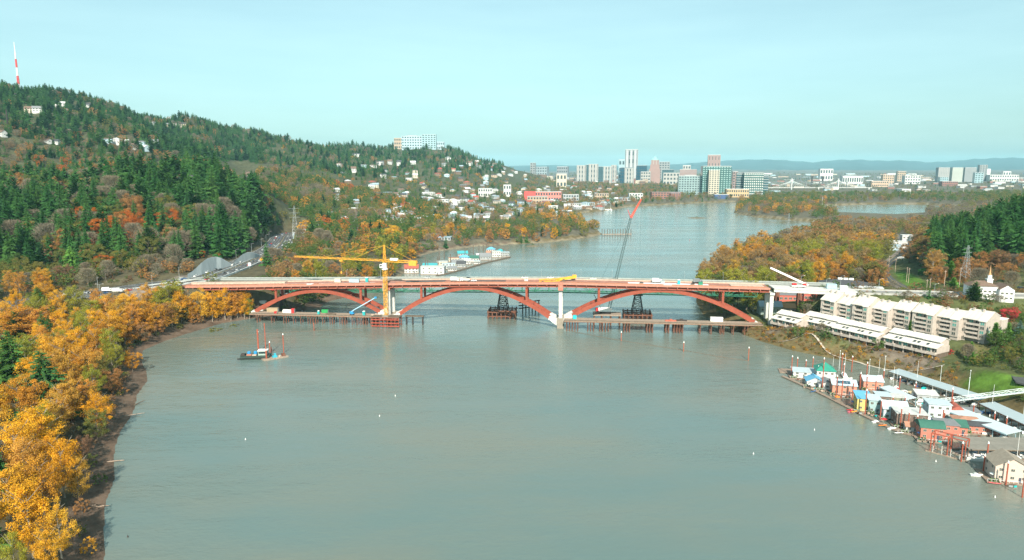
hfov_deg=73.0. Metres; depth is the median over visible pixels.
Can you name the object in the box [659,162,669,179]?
tower block
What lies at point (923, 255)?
broadleaf tree
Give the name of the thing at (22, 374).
cottonwood tree
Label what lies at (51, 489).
cottonwood tree
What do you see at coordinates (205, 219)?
fir tree
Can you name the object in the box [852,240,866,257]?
cottonwood tree
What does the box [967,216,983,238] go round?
fir tree
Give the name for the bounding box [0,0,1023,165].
sky
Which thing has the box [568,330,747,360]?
floating boom
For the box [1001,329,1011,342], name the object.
broadleaf tree
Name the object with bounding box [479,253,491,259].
houseboat
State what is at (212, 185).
fir tree
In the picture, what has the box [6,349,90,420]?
fir tree
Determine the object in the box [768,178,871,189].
cable bridge
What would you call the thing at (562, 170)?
tower block
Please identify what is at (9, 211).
fir tree
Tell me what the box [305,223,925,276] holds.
yellow green cottonwood wood
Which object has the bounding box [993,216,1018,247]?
fir tree
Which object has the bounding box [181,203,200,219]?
broadleaf tree
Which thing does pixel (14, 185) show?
fir tree
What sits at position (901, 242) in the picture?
hall
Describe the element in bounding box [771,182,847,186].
freeway bridge
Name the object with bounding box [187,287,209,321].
cottonwood tree
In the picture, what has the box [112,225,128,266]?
fir tree
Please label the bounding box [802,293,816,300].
hall
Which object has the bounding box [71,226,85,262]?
fir tree
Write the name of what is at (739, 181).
office building
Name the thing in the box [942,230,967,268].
fir tree
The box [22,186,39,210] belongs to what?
fir tree
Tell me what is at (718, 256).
broadleaf tree
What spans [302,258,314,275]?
cottonwood tree
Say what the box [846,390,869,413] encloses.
houseboat
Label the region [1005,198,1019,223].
fir tree
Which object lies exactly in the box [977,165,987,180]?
tower block
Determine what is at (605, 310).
crawler crane
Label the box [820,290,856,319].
apartment block
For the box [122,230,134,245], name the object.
broadleaf tree
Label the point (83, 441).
broadleaf tree
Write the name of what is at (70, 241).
fir tree
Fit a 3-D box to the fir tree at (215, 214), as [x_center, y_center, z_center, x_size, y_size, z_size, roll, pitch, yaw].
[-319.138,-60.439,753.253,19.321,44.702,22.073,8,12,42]
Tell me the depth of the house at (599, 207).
1968.16 m
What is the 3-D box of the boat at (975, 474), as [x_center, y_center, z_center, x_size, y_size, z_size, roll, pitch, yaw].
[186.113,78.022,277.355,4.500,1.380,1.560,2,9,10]
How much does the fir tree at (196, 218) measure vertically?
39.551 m
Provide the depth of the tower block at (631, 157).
5221.82 m
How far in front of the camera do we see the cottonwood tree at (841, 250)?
761.62 m
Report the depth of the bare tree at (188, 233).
700.23 m
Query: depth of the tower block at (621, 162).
5524.91 m
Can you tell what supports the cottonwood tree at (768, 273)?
on the ground
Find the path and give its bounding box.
[782,333,944,370]
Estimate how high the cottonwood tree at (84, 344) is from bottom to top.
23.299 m
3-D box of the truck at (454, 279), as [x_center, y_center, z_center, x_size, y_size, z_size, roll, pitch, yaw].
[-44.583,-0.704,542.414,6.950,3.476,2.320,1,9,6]
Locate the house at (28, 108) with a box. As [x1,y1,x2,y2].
[23,106,31,112]
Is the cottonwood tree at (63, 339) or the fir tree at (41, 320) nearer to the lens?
the cottonwood tree at (63, 339)
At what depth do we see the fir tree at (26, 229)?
653.74 m
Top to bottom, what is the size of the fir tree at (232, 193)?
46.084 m
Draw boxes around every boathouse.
[879,385,915,405]
[888,369,988,407]
[950,408,1021,436]
[951,436,1023,460]
[979,402,1023,431]
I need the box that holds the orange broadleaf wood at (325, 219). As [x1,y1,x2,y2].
[10,135,424,233]
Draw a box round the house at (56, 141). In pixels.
[53,139,60,144]
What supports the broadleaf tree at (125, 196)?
on the ground
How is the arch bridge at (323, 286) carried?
on the ground
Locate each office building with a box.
[394,138,401,149]
[401,135,421,149]
[422,134,436,149]
[437,142,444,149]
[437,199,448,202]
[438,236,451,239]
[478,188,491,196]
[503,184,510,196]
[524,191,535,199]
[527,196,547,203]
[536,191,560,199]
[542,200,553,205]
[556,174,566,187]
[563,194,578,200]
[568,203,581,206]
[581,202,593,206]
[594,193,608,199]
[628,193,642,198]
[641,172,650,182]
[650,192,680,198]
[663,173,679,184]
[669,193,680,198]
[677,175,701,194]
[708,170,719,194]
[713,194,728,198]
[725,189,748,196]
[732,171,737,188]
[735,173,742,188]
[742,173,763,194]
[763,175,768,193]
[839,176,862,183]
[869,181,888,186]
[881,175,893,183]
[895,171,905,182]
[901,176,920,183]
[938,177,948,182]
[938,181,957,185]
[972,172,983,182]
[986,175,1018,180]
[1001,171,1010,174]
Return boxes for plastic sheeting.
[628,282,707,284]
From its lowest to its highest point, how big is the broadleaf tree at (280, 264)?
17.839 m
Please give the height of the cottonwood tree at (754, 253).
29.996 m
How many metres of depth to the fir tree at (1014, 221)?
695.34 m
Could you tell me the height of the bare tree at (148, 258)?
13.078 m
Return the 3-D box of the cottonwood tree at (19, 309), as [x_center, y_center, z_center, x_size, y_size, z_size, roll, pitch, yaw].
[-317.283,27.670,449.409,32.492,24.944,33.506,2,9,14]
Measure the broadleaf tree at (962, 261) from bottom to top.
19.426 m
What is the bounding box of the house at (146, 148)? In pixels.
[143,145,149,151]
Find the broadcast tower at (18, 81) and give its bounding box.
[14,45,19,84]
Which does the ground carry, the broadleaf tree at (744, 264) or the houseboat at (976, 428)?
the broadleaf tree at (744, 264)
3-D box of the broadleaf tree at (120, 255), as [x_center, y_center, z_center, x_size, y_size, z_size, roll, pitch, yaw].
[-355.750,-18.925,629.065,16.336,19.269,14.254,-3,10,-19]
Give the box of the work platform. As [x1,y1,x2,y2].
[405,315,424,324]
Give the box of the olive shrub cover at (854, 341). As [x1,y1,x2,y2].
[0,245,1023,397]
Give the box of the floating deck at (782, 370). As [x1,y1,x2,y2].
[778,368,790,372]
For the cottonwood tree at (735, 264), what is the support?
on the ground
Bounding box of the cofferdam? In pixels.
[371,315,401,327]
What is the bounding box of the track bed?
[883,234,904,289]
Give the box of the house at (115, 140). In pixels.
[113,138,120,144]
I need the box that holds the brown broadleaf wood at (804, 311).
[0,125,1023,313]
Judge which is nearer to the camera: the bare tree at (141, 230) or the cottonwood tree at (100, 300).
the cottonwood tree at (100, 300)
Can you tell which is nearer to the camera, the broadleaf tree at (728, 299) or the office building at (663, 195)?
the broadleaf tree at (728, 299)
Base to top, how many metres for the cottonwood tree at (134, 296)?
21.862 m
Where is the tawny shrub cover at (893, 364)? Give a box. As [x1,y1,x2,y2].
[743,320,957,386]
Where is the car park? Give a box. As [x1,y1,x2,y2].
[1011,375,1023,384]
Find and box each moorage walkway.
[436,257,510,275]
[781,376,917,435]
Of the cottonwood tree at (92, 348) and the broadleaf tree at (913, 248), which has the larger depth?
the broadleaf tree at (913, 248)
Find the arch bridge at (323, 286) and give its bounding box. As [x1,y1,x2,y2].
[165,278,858,328]
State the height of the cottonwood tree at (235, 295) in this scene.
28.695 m
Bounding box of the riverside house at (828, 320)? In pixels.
[806,311,845,334]
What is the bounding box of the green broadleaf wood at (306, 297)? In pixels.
[0,121,1023,368]
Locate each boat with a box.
[965,453,983,461]
[970,473,982,476]
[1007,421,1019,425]
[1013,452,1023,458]
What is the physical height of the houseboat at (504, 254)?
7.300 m
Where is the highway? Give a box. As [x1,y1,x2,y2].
[0,232,292,309]
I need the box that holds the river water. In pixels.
[103,202,1023,559]
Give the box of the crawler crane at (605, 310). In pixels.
[594,199,641,313]
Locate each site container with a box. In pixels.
[267,307,278,311]
[283,309,290,312]
[349,278,359,281]
[710,317,722,321]
[826,283,836,288]
[839,285,847,289]
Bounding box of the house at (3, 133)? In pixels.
[0,130,7,137]
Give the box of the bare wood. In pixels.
[0,83,1022,303]
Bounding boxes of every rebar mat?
[406,280,445,281]
[467,280,505,281]
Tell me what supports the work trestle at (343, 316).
in the river water
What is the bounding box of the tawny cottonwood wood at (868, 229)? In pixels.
[714,215,950,260]
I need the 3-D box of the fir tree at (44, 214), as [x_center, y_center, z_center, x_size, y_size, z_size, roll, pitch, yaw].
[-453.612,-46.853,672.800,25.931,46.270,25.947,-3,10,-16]
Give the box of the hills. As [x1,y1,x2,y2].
[507,157,1023,170]
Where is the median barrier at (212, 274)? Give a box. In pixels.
[141,243,279,286]
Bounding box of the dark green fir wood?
[0,79,1023,551]
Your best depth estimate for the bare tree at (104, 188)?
824.88 m
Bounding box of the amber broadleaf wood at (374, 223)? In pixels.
[255,146,520,240]
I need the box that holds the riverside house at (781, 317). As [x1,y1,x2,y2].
[770,309,808,327]
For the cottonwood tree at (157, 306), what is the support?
on the ground
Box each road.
[853,289,1023,298]
[886,234,908,289]
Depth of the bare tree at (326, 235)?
882.98 m
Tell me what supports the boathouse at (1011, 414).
in the river water
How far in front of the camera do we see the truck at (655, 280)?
529.03 m
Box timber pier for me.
[602,229,631,234]
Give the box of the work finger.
[593,311,620,324]
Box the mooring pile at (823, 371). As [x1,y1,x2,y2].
[822,357,824,386]
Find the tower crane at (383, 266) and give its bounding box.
[294,245,417,316]
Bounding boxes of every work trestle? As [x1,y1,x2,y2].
[249,311,377,324]
[564,318,762,334]
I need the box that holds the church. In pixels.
[963,267,1014,302]
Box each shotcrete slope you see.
[188,257,231,277]
[234,252,259,263]
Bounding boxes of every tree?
[0,169,10,184]
[0,184,9,202]
[0,195,7,221]
[0,196,3,222]
[0,206,16,236]
[0,218,12,239]
[0,219,23,237]
[0,228,5,245]
[0,230,18,266]
[0,260,6,276]
[0,297,12,322]
[0,305,52,337]
[0,330,29,399]
[0,333,38,355]
[0,376,31,419]
[0,387,12,419]
[0,419,42,469]
[0,426,26,460]
[0,439,19,465]
[0,452,15,492]
[0,462,27,527]
[0,474,55,557]
[0,531,27,559]
[1,269,14,294]
[1,313,11,337]
[3,399,65,464]
[5,177,22,199]
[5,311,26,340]
[5,434,46,493]
[6,172,23,181]
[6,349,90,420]
[7,186,20,203]
[7,252,24,266]
[8,202,34,233]
[8,289,25,308]
[10,188,28,208]
[10,272,26,291]
[11,220,27,258]
[11,225,35,264]
[11,255,32,270]
[12,352,47,383]
[12,368,34,402]
[13,198,20,217]
[14,376,51,410]
[15,338,42,366]
[16,174,31,183]
[16,451,63,514]
[18,304,60,335]
[20,178,40,189]
[20,205,33,228]
[20,222,29,237]
[20,272,32,282]
[21,185,28,207]
[21,237,34,268]
[21,295,45,320]
[21,400,58,439]
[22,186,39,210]
[24,176,42,200]
[25,209,50,222]
[25,211,35,235]
[25,294,39,305]
[26,179,33,198]
[26,414,55,457]
[27,528,61,559]
[29,270,48,287]
[30,218,44,252]
[30,222,57,248]
[30,261,46,270]
[30,267,51,288]
[30,287,50,312]
[31,322,44,337]
[31,336,52,356]
[31,393,69,438]
[32,172,43,188]
[33,185,43,210]
[33,211,40,224]
[33,274,50,287]
[33,280,51,301]
[34,332,58,354]
[34,496,81,558]
[35,211,51,244]
[35,312,45,335]
[35,427,63,475]
[37,324,56,338]
[37,336,68,366]
[38,169,56,185]
[38,209,49,251]
[38,280,57,297]
[38,335,81,376]
[38,347,67,383]
[40,178,56,208]
[40,184,57,216]
[40,185,52,212]
[40,379,78,426]
[41,232,61,250]
[41,296,55,314]
[41,396,73,435]
[42,315,52,333]
[44,262,62,276]
[44,437,82,497]
[47,172,57,189]
[48,178,56,192]
[48,288,67,317]
[49,378,85,424]
[50,214,65,255]
[50,228,79,249]
[50,304,71,327]
[50,329,67,336]
[51,207,68,221]
[51,211,62,227]
[51,318,72,339]
[52,263,74,282]
[52,354,85,382]
[53,168,66,184]
[53,249,65,263]
[54,184,68,211]
[55,331,72,354]
[57,219,75,263]
[58,454,92,499]
[59,285,87,312]
[60,218,83,232]
[60,326,93,356]
[61,323,79,343]
[62,207,68,223]
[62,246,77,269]
[63,232,76,262]
[64,198,77,208]
[64,354,85,385]
[65,174,79,196]
[65,204,77,228]
[67,216,76,248]
[68,307,85,325]
[69,307,80,322]
[69,435,94,459]
[70,190,92,202]
[70,346,100,383]
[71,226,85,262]
[71,340,95,375]
[72,316,95,342]
[74,210,95,222]
[74,230,98,269]
[74,300,107,318]
[75,267,97,282]
[75,308,91,332]
[75,375,97,408]
[76,206,94,239]
[77,190,92,206]
[77,408,110,441]
[78,261,95,270]
[78,341,104,368]
[78,364,106,391]
[79,243,107,264]
[79,389,115,429]
[80,191,92,208]
[80,199,94,220]
[80,231,97,245]
[82,328,107,352]
[84,309,103,334]
[84,355,116,382]
[85,205,97,231]
[85,310,107,323]
[85,318,107,346]
[87,258,104,272]
[88,216,119,236]
[89,185,112,200]
[89,288,101,308]
[90,180,99,203]
[91,295,117,316]
[92,253,113,266]
[93,196,107,205]
[94,204,110,232]
[95,221,111,255]
[95,230,109,255]
[96,316,127,340]
[97,249,115,264]
[97,326,123,364]
[98,174,120,188]
[99,259,116,277]
[99,269,111,281]
[99,368,124,393]
[100,161,114,188]
[100,294,116,311]
[101,309,127,343]
[102,215,116,255]
[103,202,125,214]
[105,212,130,227]
[105,300,126,323]
[106,187,119,208]
[106,291,124,309]
[107,342,125,367]
[108,307,133,327]
[110,214,115,236]
[110,216,128,251]
[111,249,129,268]
[112,189,136,208]
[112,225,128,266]
[115,177,125,192]
[115,289,131,310]
[116,319,138,346]
[117,209,141,228]
[118,193,143,212]
[120,300,156,330]
[121,212,144,236]
[121,350,142,371]
[122,171,137,185]
[122,196,145,217]
[122,222,140,242]
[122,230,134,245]
[123,180,136,204]
[123,304,141,329]
[126,250,140,262]
[126,291,140,314]
[128,303,141,324]
[130,153,148,181]
[130,200,142,225]
[130,223,161,257]
[130,236,160,262]
[132,177,152,201]
[132,227,165,245]
[132,261,147,270]
[133,231,145,260]
[133,322,151,343]
[136,282,151,303]
[137,310,159,332]
[143,205,159,234]
[143,205,161,246]
[144,165,152,189]
[144,255,154,264]
[144,302,172,332]
[144,315,166,334]
[145,163,152,189]
[149,246,163,261]
[149,254,163,262]
[149,284,164,301]
[149,291,164,309]
[150,167,161,191]
[150,263,163,274]
[151,193,174,208]
[151,195,175,211]
[153,198,160,229]
[155,179,162,197]
[155,208,179,226]
[156,202,169,237]
[157,280,183,309]
[157,302,177,323]
[160,224,183,240]
[160,228,192,250]
[161,160,177,182]
[161,172,176,196]
[161,301,181,327]
[162,184,172,204]
[162,203,182,215]
[162,206,184,222]
[162,243,184,261]
[163,289,190,306]
[167,230,185,259]
[168,256,178,264]
[170,289,190,318]
[173,218,182,225]
[173,306,188,321]
[174,185,183,212]
[175,228,188,263]
[179,258,194,268]
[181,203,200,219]
[182,192,191,216]
[182,209,192,230]
[182,223,192,255]
[184,294,199,323]
[185,219,206,258]
[185,229,204,249]
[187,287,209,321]
[189,210,207,224]
[190,209,199,229]
[192,202,214,220]
[193,178,203,203]
[196,211,211,247]
[198,205,211,239]
[203,290,219,321]
[207,167,218,197]
[208,218,234,257]
[210,204,220,238]
[211,202,233,230]
[213,191,222,213]
[213,287,233,319]
[214,209,227,245]
[217,196,233,212]
[222,212,237,248]
[222,293,237,319]
[225,206,241,224]
[226,189,247,214]
[226,290,245,317]
[234,194,240,216]
[235,216,249,248]
[236,290,253,318]
[239,209,253,241]
[241,294,253,318]
[245,227,257,244]
[261,254,273,263]
[266,247,277,257]
[273,261,286,273]
[274,248,282,258]
[289,263,302,271]
[291,254,307,264]
[293,235,306,243]
[294,227,305,235]
[301,263,314,275]
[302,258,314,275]
[309,257,317,269]
[313,228,325,239]
[313,260,326,276]
[321,232,332,242]
[325,260,337,270]
[325,271,336,276]
[328,262,340,276]
[334,240,346,250]
[340,254,351,271]
[340,270,353,289]
[341,218,356,232]
[348,252,362,267]
[355,253,369,266]
[360,264,373,276]
[363,261,373,274]
[373,268,388,276]
[383,225,401,239]
[388,256,398,274]
[408,242,424,257]
[695,269,710,292]
[696,257,708,274]
[699,265,716,279]
[701,291,715,306]
[704,259,719,277]
[705,272,722,279]
[708,252,722,264]
[710,259,721,270]
[710,291,734,302]
[713,291,732,315]
[714,243,729,254]
[716,255,729,269]
[718,244,732,263]
[720,267,734,279]
[726,259,739,274]
[726,292,741,305]
[727,254,740,265]
[729,238,739,246]
[732,250,742,259]
[732,267,747,279]
[734,274,756,309]
[735,248,749,261]
[736,254,747,263]
[738,260,748,267]
[739,243,753,260]
[739,265,752,272]
[744,278,763,310]
[746,249,760,266]
[747,270,757,280]
[750,246,767,259]
[751,237,760,242]
[752,242,767,252]
[752,261,764,274]
[753,258,769,270]
[754,265,768,278]
[754,266,776,280]
[754,268,775,298]
[756,288,773,300]
[757,230,767,236]
[759,261,781,274]
[761,252,774,259]
[765,242,772,251]
[772,234,783,241]
[772,245,787,259]
[772,260,788,267]
[773,272,794,292]
[774,251,788,267]
[776,267,800,281]
[779,230,790,233]
[780,238,790,246]
[783,244,792,254]
[783,256,795,266]
[785,255,803,266]
[786,262,801,281]
[787,259,802,278]
[788,272,806,281]
[792,326,804,336]
[793,232,807,242]
[793,239,806,246]
[795,246,811,254]
[796,266,807,279]
[798,259,811,280]
[801,246,815,258]
[801,262,815,281]
[802,254,814,269]
[802,303,813,311]
[803,249,820,259]
[806,241,815,248]
[812,258,826,281]
[812,263,837,279]
[814,235,823,242]
[815,323,827,332]
[816,249,830,260]
[820,245,835,258]
[820,253,834,264]
[820,328,832,337]
[824,259,839,279]
[829,232,840,241]
[830,268,850,278]
[832,250,841,264]
[833,256,844,274]
[835,236,849,242]
[836,246,847,259]
[838,251,850,277]
[840,239,850,245]
[842,244,857,254]
[842,256,859,278]
[843,251,859,267]
[845,262,858,277]
[846,268,858,279]
[848,233,858,238]
[848,258,865,276]
[851,267,865,280]
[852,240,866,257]
[854,247,866,257]
[855,219,867,224]
[857,246,873,262]
[857,261,883,280]
[860,232,869,239]
[860,238,873,247]
[864,232,875,239]
[864,258,893,277]
[864,261,887,281]
[865,268,880,283]
[866,246,886,259]
[866,282,877,288]
[869,240,880,258]
[869,338,885,349]
[871,262,889,284]
[872,241,884,253]
[881,242,891,257]
[883,239,894,253]
[887,280,897,289]
[899,243,918,261]
[902,290,912,298]
[905,213,917,219]
[911,242,925,257]
[912,235,926,254]
[914,250,923,261]
[917,235,947,274]
[917,250,927,267]
[918,227,936,264]
[918,234,950,275]
[920,281,937,289]
[921,236,949,264]
[922,247,947,278]
[923,219,934,236]
[923,249,940,270]
[925,288,933,298]
[927,266,946,286]
[935,265,947,277]
[936,289,947,296]
[941,213,950,227]
[942,217,947,230]
[942,227,949,241]
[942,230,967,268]
[943,234,957,266]
[945,277,960,290]
[947,261,957,279]
[948,218,953,231]
[949,267,971,285]
[951,229,962,271]
[952,256,971,272]
[954,217,960,227]
[955,224,967,243]
[955,234,966,262]
[958,265,971,279]
[959,228,981,271]
[960,343,976,356]
[961,215,972,227]
[961,219,971,238]
[962,211,972,221]
[962,230,968,251]
[962,259,986,279]
[963,226,970,244]
[964,341,977,359]
[965,281,987,300]
[966,268,994,280]
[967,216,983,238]
[967,224,972,238]
[968,251,991,267]
[969,220,983,252]
[969,352,975,362]
[972,205,982,218]
[977,216,986,251]
[977,223,997,268]
[980,225,999,257]
[984,210,1004,234]
[986,322,1002,344]
[987,331,1006,343]
[989,267,1000,280]
[989,294,1000,301]
[990,201,997,211]
[990,249,1006,267]
[991,197,1008,214]
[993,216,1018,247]
[993,251,1011,266]
[994,262,1020,281]
[995,219,1013,258]
[998,203,1009,223]
[998,307,1019,321]
[999,346,1019,362]
[1001,270,1021,285]
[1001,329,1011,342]
[1003,254,1022,269]
[1004,323,1013,338]
[1005,194,1021,220]
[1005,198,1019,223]
[1005,220,1023,269]
[1009,205,1023,225]
[1010,221,1023,244]
[1011,212,1020,233]
[1012,321,1023,336]
[1013,328,1023,339]
[1013,332,1023,348]
[1013,340,1023,354]
[1016,252,1023,268]
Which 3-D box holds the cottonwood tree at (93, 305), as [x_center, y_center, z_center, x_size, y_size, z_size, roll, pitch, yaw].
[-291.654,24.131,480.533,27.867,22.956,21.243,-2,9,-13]
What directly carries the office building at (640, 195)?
on the ground
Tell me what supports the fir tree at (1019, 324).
on the ground
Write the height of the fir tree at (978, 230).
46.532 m
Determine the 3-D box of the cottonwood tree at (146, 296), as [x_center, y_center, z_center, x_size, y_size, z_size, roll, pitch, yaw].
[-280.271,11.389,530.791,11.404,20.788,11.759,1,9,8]
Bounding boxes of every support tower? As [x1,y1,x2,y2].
[487,294,539,319]
[622,294,652,318]
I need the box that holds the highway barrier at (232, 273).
[149,242,291,287]
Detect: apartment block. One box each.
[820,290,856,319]
[851,294,918,329]
[911,302,1008,343]
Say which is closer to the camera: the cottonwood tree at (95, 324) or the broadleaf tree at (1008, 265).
the cottonwood tree at (95, 324)
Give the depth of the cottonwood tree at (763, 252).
778.15 m
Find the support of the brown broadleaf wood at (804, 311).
on the ground
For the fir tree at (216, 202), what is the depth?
820.59 m
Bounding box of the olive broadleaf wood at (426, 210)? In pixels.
[0,92,1023,369]
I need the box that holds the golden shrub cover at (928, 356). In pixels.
[763,325,956,378]
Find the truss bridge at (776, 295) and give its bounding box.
[179,277,837,309]
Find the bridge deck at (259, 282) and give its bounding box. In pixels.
[191,281,287,283]
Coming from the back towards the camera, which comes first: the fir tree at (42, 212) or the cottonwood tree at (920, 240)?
the cottonwood tree at (920, 240)
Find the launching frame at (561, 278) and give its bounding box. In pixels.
[539,275,575,281]
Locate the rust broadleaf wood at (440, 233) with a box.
[0,84,1019,322]
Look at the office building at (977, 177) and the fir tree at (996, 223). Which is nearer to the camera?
the fir tree at (996, 223)
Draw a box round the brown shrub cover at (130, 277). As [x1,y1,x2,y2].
[8,266,174,381]
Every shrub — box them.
[70,522,86,536]
[72,497,90,514]
[78,434,96,446]
[79,536,96,554]
[80,453,97,467]
[91,473,107,483]
[111,384,127,394]
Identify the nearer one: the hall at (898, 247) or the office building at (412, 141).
the hall at (898, 247)
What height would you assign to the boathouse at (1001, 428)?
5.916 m
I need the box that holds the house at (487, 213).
[483,211,490,215]
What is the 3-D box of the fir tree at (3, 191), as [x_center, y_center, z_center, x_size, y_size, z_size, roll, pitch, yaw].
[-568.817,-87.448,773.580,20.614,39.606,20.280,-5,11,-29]
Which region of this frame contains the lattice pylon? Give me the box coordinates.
[961,245,970,277]
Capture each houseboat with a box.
[404,264,418,273]
[420,265,444,274]
[437,261,447,264]
[442,263,455,268]
[448,266,456,271]
[451,259,463,265]
[456,261,466,267]
[457,251,467,255]
[462,258,470,263]
[467,255,478,261]
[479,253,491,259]
[486,247,494,250]
[491,251,500,257]
[501,251,509,256]
[787,366,814,379]
[801,373,821,387]
[813,362,836,377]
[814,377,829,391]
[826,378,857,396]
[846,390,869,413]
[858,375,884,390]
[865,393,880,414]
[873,391,891,399]
[877,399,908,420]
[888,406,929,427]
[890,393,906,400]
[895,421,915,433]
[912,388,938,400]
[913,419,947,443]
[923,398,952,417]
[930,417,960,441]
[948,414,978,419]
[948,418,969,436]
[950,402,963,414]
[961,406,981,414]
[967,420,1000,436]
[974,448,1023,485]
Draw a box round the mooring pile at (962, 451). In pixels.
[960,441,963,461]
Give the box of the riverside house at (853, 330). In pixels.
[831,318,890,346]
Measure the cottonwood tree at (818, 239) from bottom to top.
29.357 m
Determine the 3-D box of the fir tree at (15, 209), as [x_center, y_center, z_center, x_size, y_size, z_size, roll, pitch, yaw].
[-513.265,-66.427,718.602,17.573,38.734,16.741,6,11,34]
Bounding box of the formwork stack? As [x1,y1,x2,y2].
[729,284,763,286]
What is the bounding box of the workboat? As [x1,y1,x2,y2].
[237,349,271,359]
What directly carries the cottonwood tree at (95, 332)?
on the ground
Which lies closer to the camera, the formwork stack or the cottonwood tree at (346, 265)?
the formwork stack
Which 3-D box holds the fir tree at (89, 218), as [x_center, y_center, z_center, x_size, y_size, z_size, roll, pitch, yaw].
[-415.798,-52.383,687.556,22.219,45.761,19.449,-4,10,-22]
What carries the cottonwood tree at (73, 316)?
on the ground
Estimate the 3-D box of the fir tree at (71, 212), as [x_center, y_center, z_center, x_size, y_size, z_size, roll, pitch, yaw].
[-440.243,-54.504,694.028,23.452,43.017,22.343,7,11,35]
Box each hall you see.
[779,293,802,301]
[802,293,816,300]
[819,277,869,288]
[857,286,883,288]
[887,240,907,247]
[890,244,900,250]
[899,234,912,240]
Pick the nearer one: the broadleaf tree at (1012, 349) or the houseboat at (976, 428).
the houseboat at (976, 428)
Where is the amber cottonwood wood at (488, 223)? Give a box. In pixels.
[291,195,917,276]
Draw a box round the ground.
[0,92,1023,559]
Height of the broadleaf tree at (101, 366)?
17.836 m
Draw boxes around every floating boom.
[170,327,376,339]
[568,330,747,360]
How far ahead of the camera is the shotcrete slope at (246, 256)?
713.66 m
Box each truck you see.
[101,287,111,291]
[112,288,122,291]
[450,277,459,280]
[652,278,661,282]
[693,278,702,282]
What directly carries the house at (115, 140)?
on the ground
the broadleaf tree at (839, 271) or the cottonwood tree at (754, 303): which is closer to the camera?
the cottonwood tree at (754, 303)
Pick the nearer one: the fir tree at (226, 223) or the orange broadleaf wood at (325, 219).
the fir tree at (226, 223)
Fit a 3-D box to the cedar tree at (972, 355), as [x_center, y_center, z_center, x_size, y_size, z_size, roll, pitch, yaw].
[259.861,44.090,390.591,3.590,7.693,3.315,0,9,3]
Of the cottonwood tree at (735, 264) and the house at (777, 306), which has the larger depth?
the cottonwood tree at (735, 264)
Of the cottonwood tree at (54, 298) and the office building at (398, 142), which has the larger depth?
the office building at (398, 142)
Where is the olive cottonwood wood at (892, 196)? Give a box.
[754,189,1023,206]
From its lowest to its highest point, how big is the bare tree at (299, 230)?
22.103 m
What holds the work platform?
in the river water
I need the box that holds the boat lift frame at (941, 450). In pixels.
[925,430,969,462]
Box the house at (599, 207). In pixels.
[595,205,603,209]
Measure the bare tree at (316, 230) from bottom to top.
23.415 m
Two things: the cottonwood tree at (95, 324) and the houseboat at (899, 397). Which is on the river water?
the houseboat at (899, 397)
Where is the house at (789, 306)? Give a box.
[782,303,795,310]
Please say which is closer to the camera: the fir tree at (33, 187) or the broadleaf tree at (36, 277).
the broadleaf tree at (36, 277)
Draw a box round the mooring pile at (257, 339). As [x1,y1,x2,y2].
[256,329,258,348]
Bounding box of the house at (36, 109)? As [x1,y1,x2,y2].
[31,106,41,113]
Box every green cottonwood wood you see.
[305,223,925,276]
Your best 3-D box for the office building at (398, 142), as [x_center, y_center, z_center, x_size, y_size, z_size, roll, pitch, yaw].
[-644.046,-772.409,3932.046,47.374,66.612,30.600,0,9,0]
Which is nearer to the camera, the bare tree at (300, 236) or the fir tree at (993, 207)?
the fir tree at (993, 207)
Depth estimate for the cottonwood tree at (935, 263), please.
649.08 m
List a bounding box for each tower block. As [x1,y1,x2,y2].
[530,163,535,173]
[536,167,548,175]
[557,167,568,176]
[576,165,585,180]
[586,165,588,180]
[588,164,597,181]
[598,166,602,181]
[603,166,612,182]
[611,165,616,182]
[618,159,624,179]
[620,167,633,182]
[624,168,633,183]
[625,149,637,177]
[636,165,646,179]
[649,156,660,183]
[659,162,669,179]
[662,169,673,182]
[680,169,696,175]
[683,165,690,168]
[700,166,731,193]
[707,155,720,165]
[818,169,832,180]
[935,167,949,181]
[949,167,963,181]
[962,167,976,181]
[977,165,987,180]
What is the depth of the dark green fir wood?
1654.80 m
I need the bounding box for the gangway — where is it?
[940,388,1023,401]
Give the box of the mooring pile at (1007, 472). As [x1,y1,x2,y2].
[1005,460,1008,484]
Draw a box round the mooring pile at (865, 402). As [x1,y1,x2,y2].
[864,389,867,414]
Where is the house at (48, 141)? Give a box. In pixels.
[43,139,51,143]
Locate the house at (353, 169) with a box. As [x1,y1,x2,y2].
[351,166,356,172]
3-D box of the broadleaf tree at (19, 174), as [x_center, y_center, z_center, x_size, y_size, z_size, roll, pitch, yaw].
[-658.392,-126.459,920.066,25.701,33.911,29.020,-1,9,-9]
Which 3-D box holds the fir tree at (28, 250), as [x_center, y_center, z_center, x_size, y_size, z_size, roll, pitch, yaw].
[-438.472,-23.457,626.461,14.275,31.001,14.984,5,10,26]
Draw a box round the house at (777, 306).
[757,300,782,314]
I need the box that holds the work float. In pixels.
[261,353,288,360]
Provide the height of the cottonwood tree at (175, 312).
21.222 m
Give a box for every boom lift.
[349,296,376,314]
[770,267,808,287]
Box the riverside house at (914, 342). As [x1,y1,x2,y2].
[883,327,949,357]
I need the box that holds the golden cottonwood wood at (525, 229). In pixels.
[0,205,562,339]
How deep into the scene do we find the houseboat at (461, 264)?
855.66 m
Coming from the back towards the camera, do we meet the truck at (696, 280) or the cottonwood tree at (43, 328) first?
the truck at (696, 280)
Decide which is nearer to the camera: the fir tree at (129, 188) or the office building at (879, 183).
the fir tree at (129, 188)
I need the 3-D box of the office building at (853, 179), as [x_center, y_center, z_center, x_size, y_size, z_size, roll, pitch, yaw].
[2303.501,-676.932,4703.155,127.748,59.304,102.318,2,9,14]
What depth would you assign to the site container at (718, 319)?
518.76 m
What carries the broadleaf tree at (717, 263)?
on the ground

